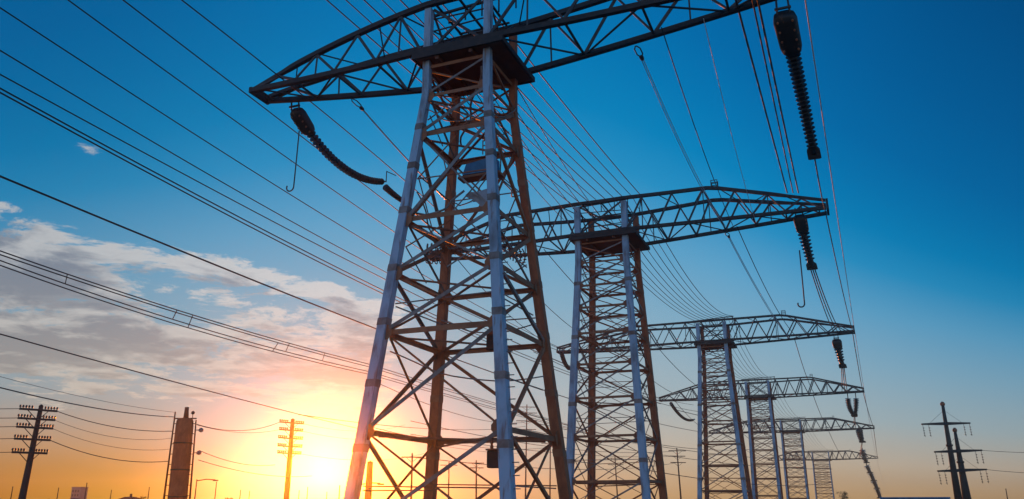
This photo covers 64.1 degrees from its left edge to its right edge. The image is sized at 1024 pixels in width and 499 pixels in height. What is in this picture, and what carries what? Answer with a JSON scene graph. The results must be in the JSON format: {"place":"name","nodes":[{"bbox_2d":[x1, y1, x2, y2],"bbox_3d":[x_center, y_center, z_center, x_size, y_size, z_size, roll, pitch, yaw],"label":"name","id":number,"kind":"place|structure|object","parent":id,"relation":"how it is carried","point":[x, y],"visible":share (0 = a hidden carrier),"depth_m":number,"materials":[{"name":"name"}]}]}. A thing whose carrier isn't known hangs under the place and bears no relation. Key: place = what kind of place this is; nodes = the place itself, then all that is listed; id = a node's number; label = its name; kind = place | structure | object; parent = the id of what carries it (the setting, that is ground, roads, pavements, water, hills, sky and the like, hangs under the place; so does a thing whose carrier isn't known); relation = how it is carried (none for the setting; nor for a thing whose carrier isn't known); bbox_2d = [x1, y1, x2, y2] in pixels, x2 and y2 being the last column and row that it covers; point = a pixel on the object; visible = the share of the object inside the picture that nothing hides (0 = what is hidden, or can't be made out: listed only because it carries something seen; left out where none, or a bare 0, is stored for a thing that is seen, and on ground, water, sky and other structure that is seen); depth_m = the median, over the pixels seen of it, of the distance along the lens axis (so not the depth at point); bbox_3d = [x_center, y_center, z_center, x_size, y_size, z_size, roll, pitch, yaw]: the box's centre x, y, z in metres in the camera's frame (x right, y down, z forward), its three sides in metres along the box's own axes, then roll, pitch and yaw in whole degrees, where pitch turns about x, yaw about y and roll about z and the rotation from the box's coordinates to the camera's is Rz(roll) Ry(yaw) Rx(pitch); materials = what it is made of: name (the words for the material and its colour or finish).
{"place":"outdoors","nodes":[
{"label":"outdoors","id":0,"kind":"place"},
{"bbox_2d":[70,487,88,498],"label":"tower block","id":1,"kind":"structure","parent":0,"point":[77,492],"depth_m":403.07,"materials":[{"name":"beige concrete"}]},
{"bbox_2d":[0,92,659,403],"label":"power line","id":2,"kind":"object","parent":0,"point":[214,207],"visible":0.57,"depth_m":51.38,"materials":[{"name":"metal"}]},
{"bbox_2d":[0,87,660,401],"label":"power line","id":3,"kind":"object","parent":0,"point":[210,201],"visible":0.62,"depth_m":50.74,"materials":[{"name":"metal"}]},
{"bbox_2d":[181,0,481,251],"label":"power line","id":4,"kind":"object","parent":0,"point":[300,93],"visible":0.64,"depth_m":42.28,"materials":[{"name":"metal"}]},
{"bbox_2d":[298,414,524,429],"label":"overhead wire","id":5,"kind":"object","parent":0,"point":[395,426],"visible":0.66,"depth_m":117.77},
{"bbox_2d":[415,214,472,256],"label":"power line","id":6,"kind":"object","parent":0,"point":[424,221],"visible":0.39,"depth_m":60.00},
{"bbox_2d":[383,184,401,201],"bbox_3d":[-7.514,-3.546,52.209,0.440,0.531,2.334,-7,-19,21],"label":"insulator string","id":7,"kind":"object","parent":6,"relation":"attached to","point":[389,190],"visible":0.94,"depth_m":51.73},
{"bbox_2d":[381,384,522,422],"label":"overhead wire","id":8,"kind":"object","parent":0,"point":[442,409],"visible":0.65,"depth_m":125.79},
{"bbox_2d":[0,0,1023,498],"label":"sky","id":9,"kind":"structure","parent":0,"point":[922,101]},
{"bbox_2d":[533,351,697,411],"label":"overhead wire","id":10,"kind":"object","parent":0,"point":[616,388],"visible":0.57,"depth_m":135.59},
{"bbox_2d":[525,413,748,449],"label":"overhead wire","id":11,"kind":"object","parent":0,"point":[618,437],"visible":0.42,"depth_m":118.79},
{"bbox_2d":[650,470,831,485],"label":"overhead wire","id":12,"kind":"object","parent":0,"point":[735,482],"visible":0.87,"depth_m":133.06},
{"bbox_2d":[677,410,849,428],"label":"overhead wire","id":13,"kind":"object","parent":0,"point":[771,427],"visible":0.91,"depth_m":151.88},
{"bbox_2d":[880,497,950,498],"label":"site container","id":14,"kind":"object","parent":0,"point":[915,498],"visible":1,"depth_m":54.52,"materials":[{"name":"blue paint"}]},
{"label":"cable clamp","id":15,"kind":"object","parent":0,"visible":0},
{"bbox_2d":[729,238,788,338],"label":"power line","id":16,"kind":"object","parent":15,"relation":"attached to","point":[754,285],"visible":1,"depth_m":74.10,"materials":[{"name":"metal"}]},
{"bbox_2d":[730,238,788,336],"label":"power line","id":17,"kind":"object","parent":15,"relation":"attached to","point":[756,286],"visible":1,"depth_m":75.05,"materials":[{"name":"metal"}]},
{"label":"ground","id":18,"kind":"structure","parent":0,"visible":0},
{"bbox_2d":[11,404,57,498],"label":"utility pole","id":19,"kind":"object","parent":18,"relation":"on","point":[36,427],"visible":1,"depth_m":60.29,"materials":[{"name":"brown wood"}]},
{"bbox_2d":[51,440,168,461],"bbox_3d":[-31.833,16.216,65.355,0.057,1.301,10.770,-10,-20,28],"label":"overhead wire","id":20,"kind":"object","parent":19,"relation":"attached to","point":[100,456],"visible":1,"depth_m":64.19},
{"bbox_2d":[54,429,166,449],"bbox_3d":[-31.819,15.357,65.630,0.030,1.172,10.722,-9,-20,28],"label":"overhead wire","id":21,"kind":"object","parent":19,"relation":"attached to","point":[101,444],"visible":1,"depth_m":64.37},
{"bbox_2d":[55,420,170,439],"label":"overhead wire","id":22,"kind":"object","parent":19,"relation":"attached to","point":[116,437],"visible":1,"depth_m":65.82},
{"bbox_2d":[57,411,170,431],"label":"overhead wire","id":23,"kind":"object","parent":19,"relation":"attached to","point":[112,426],"visible":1,"depth_m":65.42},
{"bbox_2d":[163,407,203,498],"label":"chimney stack","id":24,"kind":"object","parent":18,"relation":"on","point":[180,464],"visible":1,"depth_m":69.41,"materials":[{"name":"concrete"}]},
{"bbox_2d":[0,376,168,411],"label":"overhead wire","id":25,"kind":"object","parent":24,"relation":"attached to","point":[80,396],"visible":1,"depth_m":54.92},
{"bbox_2d":[0,387,171,416],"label":"overhead wire","id":26,"kind":"object","parent":24,"relation":"attached to","point":[78,404],"visible":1,"depth_m":51.46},
{"bbox_2d":[201,451,270,465],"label":"overhead wire","id":27,"kind":"object","parent":24,"relation":"attached to","point":[239,463],"visible":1,"depth_m":79.62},
{"bbox_2d":[194,479,217,498],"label":"street lamp","id":28,"kind":"object","parent":18,"relation":"on","point":[201,480],"visible":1,"depth_m":115.38,"materials":[{"name":"metal"}]},
{"bbox_2d":[277,418,303,498],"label":"utility pole","id":29,"kind":"object","parent":18,"relation":"on","point":[291,438],"visible":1,"depth_m":92.06,"materials":[{"name":"brown wood"}]},
{"bbox_2d":[196,422,278,430],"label":"overhead wire","id":30,"kind":"object","parent":29,"relation":"attached to","point":[235,430],"visible":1,"depth_m":79.20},
{"bbox_2d":[199,460,306,476],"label":"overhead wire","id":31,"kind":"object","parent":29,"relation":"attached to","point":[259,474],"visible":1,"depth_m":81.86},
{"bbox_2d":[364,461,372,498],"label":"utility pole","id":32,"kind":"object","parent":18,"relation":"on","point":[369,479],"visible":0.95,"depth_m":81.60,"materials":[{"name":"brown wood"}]},
{"bbox_2d":[401,453,420,498],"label":"utility pole","id":33,"kind":"object","parent":18,"relation":"on","point":[411,461],"visible":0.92,"depth_m":116.03,"materials":[{"name":"brown wood"}]},
{"bbox_2d":[470,460,483,498],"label":"utility pole","id":34,"kind":"object","parent":18,"relation":"on","point":[476,467],"visible":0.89,"depth_m":154.16,"materials":[{"name":"brown wood"}]},
{"bbox_2d":[249,0,775,498],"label":"transmission tower","id":35,"kind":"structure","parent":18,"relation":"on","point":[485,60],"depth_m":35.86,"materials":[{"name":"metal"}]},
{"bbox_2d":[0,333,484,451],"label":"power line","id":36,"kind":"object","parent":35,"relation":"attached to","point":[166,379],"visible":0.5,"depth_m":80.47,"materials":[{"name":"metal"}]},
{"bbox_2d":[0,250,651,446],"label":"bundled power line","id":37,"kind":"object","parent":35,"relation":"hanging from","point":[214,324],"visible":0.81,"depth_m":69.49,"materials":[{"name":"metal"}]},
{"bbox_2d":[289,102,385,184],"bbox_3d":[-9.725,-5.558,47.103,0.792,2.221,9.479,-7,-19,21],"label":"insulator string","id":38,"kind":"object","parent":35,"relation":"hanging from","point":[302,121],"visible":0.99,"depth_m":44.89,"materials":[{"name":"ceramic"}]},
{"bbox_2d":[286,131,299,191],"bbox_3d":[-11.497,-4.624,42.906,0.562,3.421,0.067,-7,-19,21],"label":"hook rod","id":39,"kind":"object","parent":38,"relation":"hanging from","point":[295,165],"visible":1,"depth_m":42.72,"materials":[{"name":"metal"}]},
{"bbox_2d":[351,98,363,110],"bbox_3d":[-8.037,-7.556,42.631,0.312,0.202,1.311,-5,-18,16],"label":"cable clamp","id":40,"kind":"object","parent":35,"relation":"attached to","point":[361,108],"visible":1,"depth_m":42.71,"materials":[{"name":"metal"}]},
{"bbox_2d":[363,110,505,252],"bbox_3d":[-4.191,-3.401,55.001,0.086,0.681,26.297,-5,-18,16],"label":"power line","id":41,"kind":"object","parent":40,"relation":"attached to","point":[377,126],"visible":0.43,"depth_m":46.59,"materials":[{"name":"metal"}]},
{"bbox_2d":[458,140,504,183],"bbox_3d":[-1.350,-3.835,35.497,1.950,1.560,0.750,-7,-19,21],"label":"equipment cabinet","id":42,"kind":"object","parent":35,"relation":"attached to","point":[471,177],"visible":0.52,"depth_m":35.22,"materials":[{"name":"metal"}]},
{"bbox_2d":[467,185,499,205],"bbox_3d":[-1.268,-2.165,34.664,1.573,0.985,0.215,-7,-19,21],"label":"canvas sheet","id":43,"kind":"object","parent":35,"relation":"attached to","point":[474,196],"visible":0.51,"depth_m":34.73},
{"bbox_2d":[486,331,493,351],"bbox_3d":[-0.656,3.384,31.768,0.640,1.100,0.480,-7,-19,21],"label":"junction box","id":44,"kind":"object","parent":35,"relation":"attached to","point":[489,342],"visible":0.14,"depth_m":31.58,"materials":[{"name":"metal"}]},
{"bbox_2d":[486,438,497,467],"bbox_3d":[-0.629,7.486,30.142,0.544,1.100,0.480,-7,-19,21],"label":"junction box","id":45,"kind":"object","parent":35,"relation":"attached to","point":[492,457],"visible":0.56,"depth_m":29.92,"materials":[{"name":"metal"}]},
{"bbox_2d":[463,96,563,219],"bbox_3d":[0.866,-5.017,53.227,0.046,2.623,26.656,-4,-18,14],"label":"power line","id":46,"kind":"object","parent":35,"relation":"attached to","point":[527,179],"visible":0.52,"depth_m":55.23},
{"bbox_2d":[477,95,572,218],"bbox_3d":[1.538,-5.097,52.967,0.046,2.623,26.649,-4,-18,14],"label":"power line","id":47,"kind":"object","parent":35,"relation":"attached to","point":[530,169],"visible":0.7,"depth_m":53.24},
{"bbox_2d":[518,114,589,214],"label":"power line","id":48,"kind":"object","parent":35,"relation":"attached to","point":[550,162],"visible":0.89,"depth_m":50.44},
{"bbox_2d":[518,90,599,214],"bbox_3d":[3.555,-5.339,52.189,0.046,2.623,26.630,-4,-18,14],"label":"power line","id":49,"kind":"object","parent":35,"relation":"attached to","point":[553,148],"visible":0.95,"depth_m":47.52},
{"bbox_2d":[634,45,643,60],"bbox_3d":[5.792,-8.939,37.213,0.312,0.201,1.311,-7,-19,21],"label":"cable clamp","id":50,"kind":"object","parent":35,"relation":"hanging from","point":[641,57],"visible":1,"depth_m":37.29,"materials":[{"name":"metal"}]},
{"bbox_2d":[642,61,723,226],"bbox_3d":[10.829,-4.993,49.145,0.042,0.688,26.166,-7,-19,21],"label":"power line","id":51,"kind":"object","parent":50,"relation":"attached to","point":[677,139],"visible":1,"depth_m":44.89,"materials":[{"name":"metal"}]},
{"bbox_2d":[643,60,725,226],"bbox_3d":[10.933,-5.006,49.104,0.042,0.688,26.166,-7,-19,21],"label":"power line","id":52,"kind":"object","parent":50,"relation":"attached to","point":[679,139],"visible":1,"depth_m":44.93,"materials":[{"name":"metal"}]},
{"bbox_2d":[661,27,732,224],"bbox_3d":[11.409,-5.407,47.898,0.050,0.647,28.175,-6,-18,20],"label":"power line","id":53,"kind":"object","parent":35,"relation":"attached to","point":[691,117],"visible":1,"depth_m":42.18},
{"bbox_2d":[703,18,755,221],"bbox_3d":[13.009,-5.598,47.281,0.034,0.632,28.178,-6,-18,19],"label":"power line","id":54,"kind":"object","parent":35,"relation":"attached to","point":[725,110],"visible":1,"depth_m":41.27,"materials":[{"name":"metal"}]},
{"bbox_2d":[735,0,787,192],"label":"power line","id":55,"kind":"object","parent":35,"relation":"attached to","point":[743,28],"visible":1,"depth_m":42.28,"materials":[{"name":"metal"}]},
{"bbox_2d":[752,0,793,192],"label":"power line","id":56,"kind":"object","parent":35,"relation":"attached to","point":[771,88],"visible":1,"depth_m":41.76,"materials":[{"name":"metal"}]},
{"bbox_2d":[757,0,798,192],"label":"power line","id":57,"kind":"object","parent":35,"relation":"attached to","point":[763,27],"visible":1,"depth_m":41.48,"materials":[{"name":"metal"}]},
{"bbox_2d":[773,0,821,159],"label":"insulator string","id":58,"kind":"object","parent":35,"relation":"hanging from","point":[786,27],"visible":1,"depth_m":34.19,"materials":[{"name":"ceramic"}]},
{"bbox_2d":[805,0,885,489],"bbox_3d":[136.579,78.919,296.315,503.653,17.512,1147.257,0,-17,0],"label":"power line","id":59,"kind":"object","parent":35,"relation":"attached to","point":[830,169],"visible":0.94,"depth_m":51.14,"materials":[{"name":"metal"}]},
{"bbox_2d":[516,405,535,497],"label":"utility pole","id":60,"kind":"object","parent":18,"relation":"on","point":[526,448],"visible":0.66,"depth_m":184.89,"materials":[{"name":"brown wood"}]},
{"bbox_2d":[410,434,670,456],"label":"overhead wire","id":61,"kind":"object","parent":60,"relation":"attached to","point":[551,452],"visible":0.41,"depth_m":143.26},
{"bbox_2d":[412,421,670,452],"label":"overhead wire","id":62,"kind":"object","parent":60,"relation":"attached to","point":[540,445],"visible":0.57,"depth_m":136.01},
{"bbox_2d":[413,457,672,469],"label":"overhead wire","id":63,"kind":"object","parent":60,"relation":"attached to","point":[526,467],"visible":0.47,"depth_m":124.87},
{"bbox_2d":[526,421,799,459],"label":"overhead wire","id":64,"kind":"object","parent":60,"relation":"attached to","point":[665,447],"visible":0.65,"depth_m":139.68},
{"bbox_2d":[525,429,802,468],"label":"overhead wire","id":65,"kind":"object","parent":60,"relation":"attached to","point":[667,455],"visible":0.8,"depth_m":143.07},
{"bbox_2d":[541,443,550,497],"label":"utility pole","id":66,"kind":"object","parent":18,"relation":"on","point":[550,472],"visible":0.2,"depth_m":192.77,"materials":[{"name":"brown wood"}]},
{"bbox_2d":[608,458,622,498],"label":"utility pole","id":67,"kind":"object","parent":18,"relation":"on","point":[615,472],"visible":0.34,"depth_m":202.88,"materials":[{"name":"brown wood"}]},
{"bbox_2d":[431,179,829,498],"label":"transmission tower","id":68,"kind":"structure","parent":18,"relation":"on","point":[625,238],"depth_m":61.29,"materials":[{"name":"metal"}]},
{"bbox_2d":[68,0,428,254],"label":"power line","id":69,"kind":"object","parent":68,"relation":"attached to","point":[219,109],"visible":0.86,"depth_m":42.18,"materials":[{"name":"metal"}]},
{"bbox_2d":[123,0,454,254],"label":"power line","id":70,"kind":"object","parent":68,"relation":"attached to","point":[237,87],"visible":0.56,"depth_m":40.34,"materials":[{"name":"metal"}]},
{"bbox_2d":[425,249,459,264],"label":"insulator string","id":71,"kind":"object","parent":68,"relation":"hanging from","point":[436,257],"visible":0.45,"depth_m":67.73,"materials":[{"name":"ceramic"}]},
{"bbox_2d":[426,243,462,260],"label":"insulator string","id":72,"kind":"object","parent":68,"relation":"hanging from","point":[435,249],"visible":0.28,"depth_m":68.94,"materials":[{"name":"ceramic"}]},
{"bbox_2d":[458,260,580,352],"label":"power line","id":73,"kind":"object","parent":68,"relation":"attached to","point":[508,314],"visible":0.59,"depth_m":83.40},
{"bbox_2d":[493,97,576,211],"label":"power line","id":74,"kind":"object","parent":68,"relation":"attached to","point":[537,161],"visible":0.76,"depth_m":50.59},
{"bbox_2d":[326,0,806,450],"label":"power line","id":75,"kind":"object","parent":68,"relation":"attached to","point":[482,133],"visible":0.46,"depth_m":50.08,"materials":[{"name":"metal"}]},
{"bbox_2d":[346,0,809,450],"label":"power line","id":76,"kind":"object","parent":68,"relation":"attached to","point":[532,164],"visible":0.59,"depth_m":58.93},
{"bbox_2d":[364,0,814,450],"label":"power line","id":77,"kind":"object","parent":68,"relation":"attached to","point":[550,170],"visible":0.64,"depth_m":58.79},
{"bbox_2d":[544,249,657,347],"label":"power line","id":78,"kind":"object","parent":68,"relation":"attached to","point":[573,283],"visible":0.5,"depth_m":71.05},
{"bbox_2d":[418,0,816,448],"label":"power line","id":79,"kind":"object","parent":68,"relation":"attached to","point":[601,186],"visible":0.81,"depth_m":57.22,"materials":[{"name":"metal"}]},
{"bbox_2d":[793,207,817,269],"bbox_3d":[21.286,-0.768,59.512,0.967,4.125,2.906,-10,-20,28],"label":"insulator string","id":80,"kind":"object","parent":68,"relation":"hanging from","point":[801,224],"visible":0.99,"depth_m":59.30,"materials":[{"name":"ceramic"}]},
{"bbox_2d":[737,227,797,337],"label":"power line","id":81,"kind":"object","parent":80,"relation":"attached to","point":[762,281],"visible":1,"depth_m":71.72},
{"bbox_2d":[797,250,804,307],"bbox_3d":[20.217,2.070,57.658,0.583,4.160,0.086,-7,-19,21],"label":"hook rod","id":82,"kind":"object","parent":80,"relation":"hanging from","point":[802,282],"visible":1,"depth_m":57.44,"materials":[{"name":"metal"}]},
{"bbox_2d":[810,270,833,331],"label":"power line","id":83,"kind":"object","parent":80,"relation":"attached to","point":[820,298],"visible":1,"depth_m":70.75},
{"bbox_2d":[813,270,837,331],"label":"power line","id":84,"kind":"object","parent":80,"relation":"attached to","point":[823,300],"visible":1,"depth_m":71.57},
{"bbox_2d":[815,270,841,331],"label":"power line","id":85,"kind":"object","parent":80,"relation":"attached to","point":[825,299],"visible":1,"depth_m":69.86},
{"bbox_2d":[814,159,825,210],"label":"power line","id":86,"kind":"object","parent":68,"relation":"attached to","point":[819,183],"visible":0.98,"depth_m":42.12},
{"bbox_2d":[826,215,851,328],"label":"power line","id":87,"kind":"object","parent":68,"relation":"attached to","point":[837,267],"visible":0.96,"depth_m":69.97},
{"bbox_2d":[668,448,685,498],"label":"utility pole","id":88,"kind":"object","parent":18,"relation":"on","point":[677,456],"visible":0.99,"depth_m":164.45,"materials":[{"name":"brown wood"}]},
{"bbox_2d":[556,310,854,498],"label":"transmission tower","id":89,"kind":"structure","parent":18,"relation":"on","point":[726,344],"depth_m":102.72,"materials":[{"name":"metal"}]},
{"bbox_2d":[0,50,558,350],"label":"power line","id":90,"kind":"object","parent":89,"relation":"attached to","point":[193,165],"visible":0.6,"depth_m":47.45,"materials":[{"name":"metal"}]},
{"bbox_2d":[0,7,563,349],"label":"power line","id":91,"kind":"object","parent":89,"relation":"attached to","point":[205,140],"visible":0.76,"depth_m":45.06,"materials":[{"name":"metal"}]},
{"bbox_2d":[559,350,569,369],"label":"insulator string","id":92,"kind":"object","parent":89,"relation":"hanging from","point":[564,361],"visible":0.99,"depth_m":109.56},
{"bbox_2d":[832,335,846,367],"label":"insulator string","id":93,"kind":"object","parent":89,"relation":"hanging from","point":[837,345],"visible":1,"depth_m":99.74,"materials":[{"name":"ceramic"}]},
{"bbox_2d":[852,334,862,389],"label":"power line","id":94,"kind":"object","parent":89,"relation":"attached to","point":[857,360],"visible":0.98,"depth_m":115.01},
{"bbox_2d":[659,374,863,498],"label":"transmission tower","id":95,"kind":"structure","parent":18,"relation":"on","point":[770,397],"depth_m":155.23,"materials":[{"name":"metal"}]},
{"bbox_2d":[0,74,659,398],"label":"power line","id":96,"kind":"object","parent":95,"relation":"attached to","point":[213,189],"visible":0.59,"depth_m":50.04,"materials":[{"name":"metal"}]},
{"bbox_2d":[669,402,694,421],"bbox_3d":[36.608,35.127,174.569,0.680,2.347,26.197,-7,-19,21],"label":"insulator string","id":97,"kind":"object","parent":95,"relation":"hanging from","point":[678,413],"visible":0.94,"depth_m":169.32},
{"bbox_2d":[845,392,853,416],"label":"insulator string","id":98,"kind":"object","parent":95,"relation":"hanging from","point":[848,405],"visible":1,"depth_m":151.56,"materials":[{"name":"ceramic"}]},
{"bbox_2d":[852,392,858,416],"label":"insulator string","id":99,"kind":"object","parent":95,"relation":"hanging from","point":[856,405],"visible":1,"depth_m":151.09,"materials":[{"name":"ceramic"}]},
{"bbox_2d":[709,417,874,498],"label":"transmission tower","id":100,"kind":"structure","parent":18,"relation":"on","point":[784,431],"depth_m":229.28,"materials":[{"name":"metal"}]},
{"bbox_2d":[0,175,697,431],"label":"power line","id":101,"kind":"object","parent":100,"relation":"attached to","point":[51,197],"visible":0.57,"depth_m":58.03,"materials":[{"name":"metal"}]},
{"bbox_2d":[856,426,865,442],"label":"insulator string","id":102,"kind":"object","parent":100,"relation":"hanging from","point":[859,432],"visible":1,"depth_m":225.55,"materials":[{"name":"ceramic"}]},
{"bbox_2d":[768,450,877,498],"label":"transmission tower","id":103,"kind":"structure","parent":18,"relation":"on","point":[813,459],"depth_m":378.82,"materials":[{"name":"metal"}]},
{"bbox_2d":[382,0,816,450],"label":"power line","id":104,"kind":"object","parent":103,"relation":"hanging from","point":[570,177],"visible":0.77,"depth_m":59.24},
{"bbox_2d":[400,0,813,448],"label":"power line","id":105,"kind":"object","parent":103,"relation":"hanging from","point":[594,189],"visible":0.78,"depth_m":60.33,"materials":[{"name":"metal"}]},
{"bbox_2d":[443,4,819,448],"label":"power line","id":106,"kind":"object","parent":103,"relation":"hanging from","point":[613,188],"visible":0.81,"depth_m":59.98,"materials":[{"name":"metal"}]},
{"bbox_2d":[495,15,820,443],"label":"power line","id":107,"kind":"object","parent":103,"relation":"attached to","point":[628,181],"visible":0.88,"depth_m":57.23,"materials":[{"name":"metal"}]},
{"bbox_2d":[530,83,816,442],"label":"power line","id":108,"kind":"object","parent":103,"relation":"hanging from","point":[640,211],"visible":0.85,"depth_m":62.05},
{"bbox_2d":[859,448,869,462],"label":"insulator string","id":109,"kind":"object","parent":103,"relation":"hanging from","point":[865,456],"visible":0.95,"depth_m":376.25,"materials":[{"name":"ceramic"}]},
{"bbox_2d":[921,402,972,498],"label":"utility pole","id":110,"kind":"object","parent":18,"relation":"on","point":[955,484],"visible":0.98,"depth_m":116.74,"materials":[{"name":"wood"}]},
{"bbox_2d":[934,428,988,498],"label":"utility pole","id":111,"kind":"object","parent":18,"relation":"on","point":[962,471],"visible":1,"depth_m":111.76,"materials":[{"name":"wood"}]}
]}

